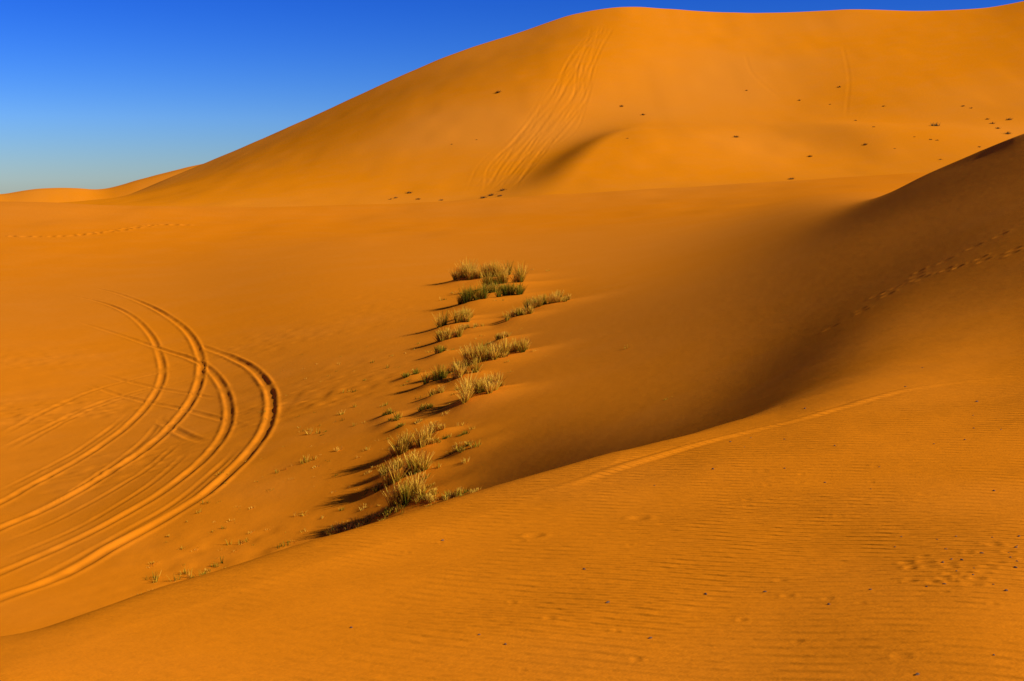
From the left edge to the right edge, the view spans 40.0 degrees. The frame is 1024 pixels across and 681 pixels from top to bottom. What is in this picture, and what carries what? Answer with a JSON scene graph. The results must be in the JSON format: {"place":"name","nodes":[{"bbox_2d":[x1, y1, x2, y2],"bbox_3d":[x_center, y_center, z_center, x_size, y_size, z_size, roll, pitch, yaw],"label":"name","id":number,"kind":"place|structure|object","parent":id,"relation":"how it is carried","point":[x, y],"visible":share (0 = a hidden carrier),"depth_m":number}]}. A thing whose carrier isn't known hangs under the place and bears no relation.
{"place":"outdoors","nodes":[
{"label":"outdoors","id":0,"kind":"place"},
{"bbox_2d":[0,1,1023,680],"bbox_3d":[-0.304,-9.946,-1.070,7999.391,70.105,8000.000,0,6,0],"label":"sand dunes","id":1,"kind":"structure","parent":0,"point":[166,337],"depth_m":32.81},
{"bbox_2d":[370,479,385,492],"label":"desert grass tuft","id":2,"kind":"object","parent":1,"relation":"on","point":[377,488],"visible":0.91,"depth_m":27.81},
{"bbox_2d":[381,408,392,415],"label":"desert grass tuft","id":3,"kind":"object","parent":1,"relation":"on","point":[388,412],"visible":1,"depth_m":34.11},
{"bbox_2d":[377,505,401,520],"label":"desert grass tuft","id":4,"kind":"object","parent":1,"relation":"on","point":[388,513],"visible":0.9,"depth_m":25.95},
{"bbox_2d":[376,457,403,475],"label":"desert grass tuft","id":5,"kind":"object","parent":1,"relation":"on","point":[383,467],"visible":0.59,"depth_m":28.56},
{"bbox_2d":[386,411,402,420],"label":"desert grass tuft","id":6,"kind":"object","parent":1,"relation":"on","point":[397,417],"visible":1,"depth_m":33.15},
{"bbox_2d":[132,269,666,594],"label":"sparse grass sprigs","id":7,"kind":"object","parent":1,"relation":"on","point":[305,459],"visible":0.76,"depth_m":28.59},
{"bbox_2d":[325,486,481,534],"bbox_3d":[-1.967,3.138,26.018,3.350,1.226,0.712,3,7,26],"label":"grass strip","id":8,"kind":"object","parent":1,"relation":"on","point":[428,498],"depth_m":26.00},
{"bbox_2d":[377,449,434,487],"bbox_3d":[-2.090,2.534,27.749,1.139,0.776,0.776,0,6,0],"label":"desert grass tuft","id":9,"kind":"object","parent":1,"relation":"on","point":[410,465],"visible":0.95,"depth_m":27.69},
{"bbox_2d":[380,472,434,508],"bbox_3d":[-1.960,2.791,26.100,1.026,0.781,1.020,0,6,0],"label":"desert grass tuft","id":10,"kind":"object","parent":1,"relation":"on","point":[406,491],"visible":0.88,"depth_m":26.10},
{"bbox_2d":[401,368,420,377],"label":"desert grass tuft","id":11,"kind":"object","parent":1,"relation":"on","point":[415,371],"visible":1,"depth_m":39.88},
{"bbox_2d":[388,424,435,456],"bbox_3d":[-2.089,2.093,29.463,1.099,0.780,0.771,0,6,0],"label":"desert grass tuft","id":12,"kind":"object","parent":1,"relation":"on","point":[403,445],"visible":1,"depth_m":29.40},
{"bbox_2d":[411,484,436,502],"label":"desert grass tuft","id":13,"kind":"object","parent":1,"relation":"on","point":[418,496],"visible":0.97,"depth_m":25.93},
{"bbox_2d":[417,460,432,470],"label":"desert grass tuft","id":14,"kind":"object","parent":1,"relation":"on","point":[423,465],"visible":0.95,"depth_m":27.70},
{"bbox_2d":[417,403,434,411],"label":"desert grass tuft","id":15,"kind":"object","parent":1,"relation":"on","point":[427,406],"visible":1,"depth_m":33.35},
{"bbox_2d":[419,436,439,447],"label":"desert grass tuft","id":16,"kind":"object","parent":1,"relation":"on","point":[432,440],"visible":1,"depth_m":29.34},
{"bbox_2d":[419,363,448,384],"bbox_3d":[-2.069,0.891,37.352,0.939,0.635,0.684,0,6,0],"label":"desert grass tuft","id":17,"kind":"object","parent":1,"relation":"on","point":[439,375],"visible":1,"depth_m":37.27},
{"bbox_2d":[426,420,445,433],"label":"desert grass tuft","id":18,"kind":"object","parent":1,"relation":"on","point":[442,427],"visible":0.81,"depth_m":30.26},
{"bbox_2d":[428,384,444,395],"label":"desert grass tuft","id":19,"kind":"object","parent":1,"relation":"on","point":[434,391],"visible":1,"depth_m":35.22},
{"bbox_2d":[434,345,446,353],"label":"desert grass tuft","id":20,"kind":"object","parent":1,"relation":"on","point":[438,350],"visible":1,"depth_m":43.55},
{"bbox_2d":[432,324,464,341],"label":"desert grass tuft","id":21,"kind":"object","parent":1,"relation":"on","point":[444,334],"visible":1,"depth_m":46.29},
{"bbox_2d":[432,307,472,327],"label":"desert grass tuft","id":22,"kind":"object","parent":1,"relation":"on","point":[465,317],"visible":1,"depth_m":50.10},
{"bbox_2d":[438,430,470,442],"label":"desert grass tuft","id":23,"kind":"object","parent":1,"relation":"on","point":[448,436],"visible":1,"depth_m":29.41},
{"bbox_2d":[445,360,468,373],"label":"desert grass tuft","id":24,"kind":"object","parent":1,"relation":"on","point":[461,362],"visible":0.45,"depth_m":38.35},
{"bbox_2d":[455,441,472,452],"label":"desert grass tuft","id":25,"kind":"object","parent":1,"relation":"on","point":[464,448],"visible":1,"depth_m":28.26},
{"bbox_2d":[450,256,480,279],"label":"desert grass tuft","id":26,"kind":"object","parent":1,"relation":"on","point":[456,275],"visible":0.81,"depth_m":65.56},
{"bbox_2d":[459,322,478,329],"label":"desert grass tuft","id":27,"kind":"object","parent":1,"relation":"on","point":[467,326],"visible":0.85,"depth_m":48.45},
{"bbox_2d":[449,357,490,379],"bbox_3d":[-1.181,0.715,37.026,1.154,0.657,0.737,-3,7,-22],"label":"desert grass tuft","id":28,"kind":"object","parent":1,"relation":"on","point":[459,370],"visible":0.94,"depth_m":36.94},
{"bbox_2d":[450,282,491,304],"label":"desert grass tuft","id":29,"kind":"object","parent":1,"relation":"on","point":[467,296],"visible":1,"depth_m":55.89},
{"bbox_2d":[454,371,501,403],"bbox_3d":[-0.858,1.059,32.820,1.269,0.765,0.919,-3,7,-27],"label":"desert grass tuft","id":30,"kind":"object","parent":1,"relation":"on","point":[468,392],"visible":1,"depth_m":32.77},
{"bbox_2d":[458,338,515,366],"bbox_3d":[-0.707,0.302,38.371,1.642,0.863,0.886,0,6,0],"label":"desert grass tuft","id":31,"kind":"object","parent":1,"relation":"on","point":[471,355],"visible":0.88,"depth_m":38.28},
{"bbox_2d":[462,260,513,279],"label":"desert grass tuft","id":32,"kind":"object","parent":1,"relation":"on","point":[469,274],"visible":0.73,"depth_m":65.04},
{"bbox_2d":[482,372,507,386],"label":"desert grass tuft","id":33,"kind":"object","parent":1,"relation":"on","point":[498,378],"visible":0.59,"depth_m":33.36},
{"bbox_2d":[483,346,507,359],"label":"desert grass tuft","id":34,"kind":"object","parent":1,"relation":"on","point":[502,353],"visible":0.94,"depth_m":38.33},
{"bbox_2d":[481,279,510,292],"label":"desert grass tuft","id":35,"kind":"object","parent":1,"relation":"on","point":[494,286],"visible":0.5,"depth_m":58.33},
{"bbox_2d":[494,331,512,339],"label":"desert grass tuft","id":36,"kind":"object","parent":1,"relation":"on","point":[497,337],"visible":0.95,"depth_m":43.46},
{"bbox_2d":[480,261,529,285],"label":"desert grass tuft","id":37,"kind":"object","parent":1,"relation":"on","point":[502,278],"visible":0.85,"depth_m":60.67},
{"bbox_2d":[485,336,531,354],"bbox_3d":[-0.069,0.189,38.747,1.400,0.707,1.024,0,6,0],"label":"desert grass tuft","id":38,"kind":"object","parent":1,"relation":"on","point":[524,347],"visible":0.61,"depth_m":38.84},
{"bbox_2d":[493,282,527,296],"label":"desert grass tuft","id":39,"kind":"object","parent":1,"relation":"on","point":[510,290],"visible":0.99,"depth_m":56.18},
{"bbox_2d":[503,306,534,320],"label":"desert grass tuft","id":40,"kind":"object","parent":1,"relation":"on","point":[529,310],"visible":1,"depth_m":48.60},
{"bbox_2d":[523,290,567,309],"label":"desert grass tuft","id":41,"kind":"object","parent":1,"relation":"on","point":[534,302],"visible":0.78,"depth_m":49.99},
{"bbox_2d":[555,294,572,301],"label":"desert grass tuft","id":42,"kind":"object","parent":1,"relation":"on","point":[569,297],"visible":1,"depth_m":50.12},
{"bbox_2d":[350,367,1019,674],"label":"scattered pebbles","id":43,"kind":"object","parent":1,"relation":"on","point":[869,589],"visible":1,"depth_m":6.41},
{"bbox_2d":[0,0,1023,193],"label":"sky","id":44,"kind":"structure","parent":0,"point":[95,94]}
]}

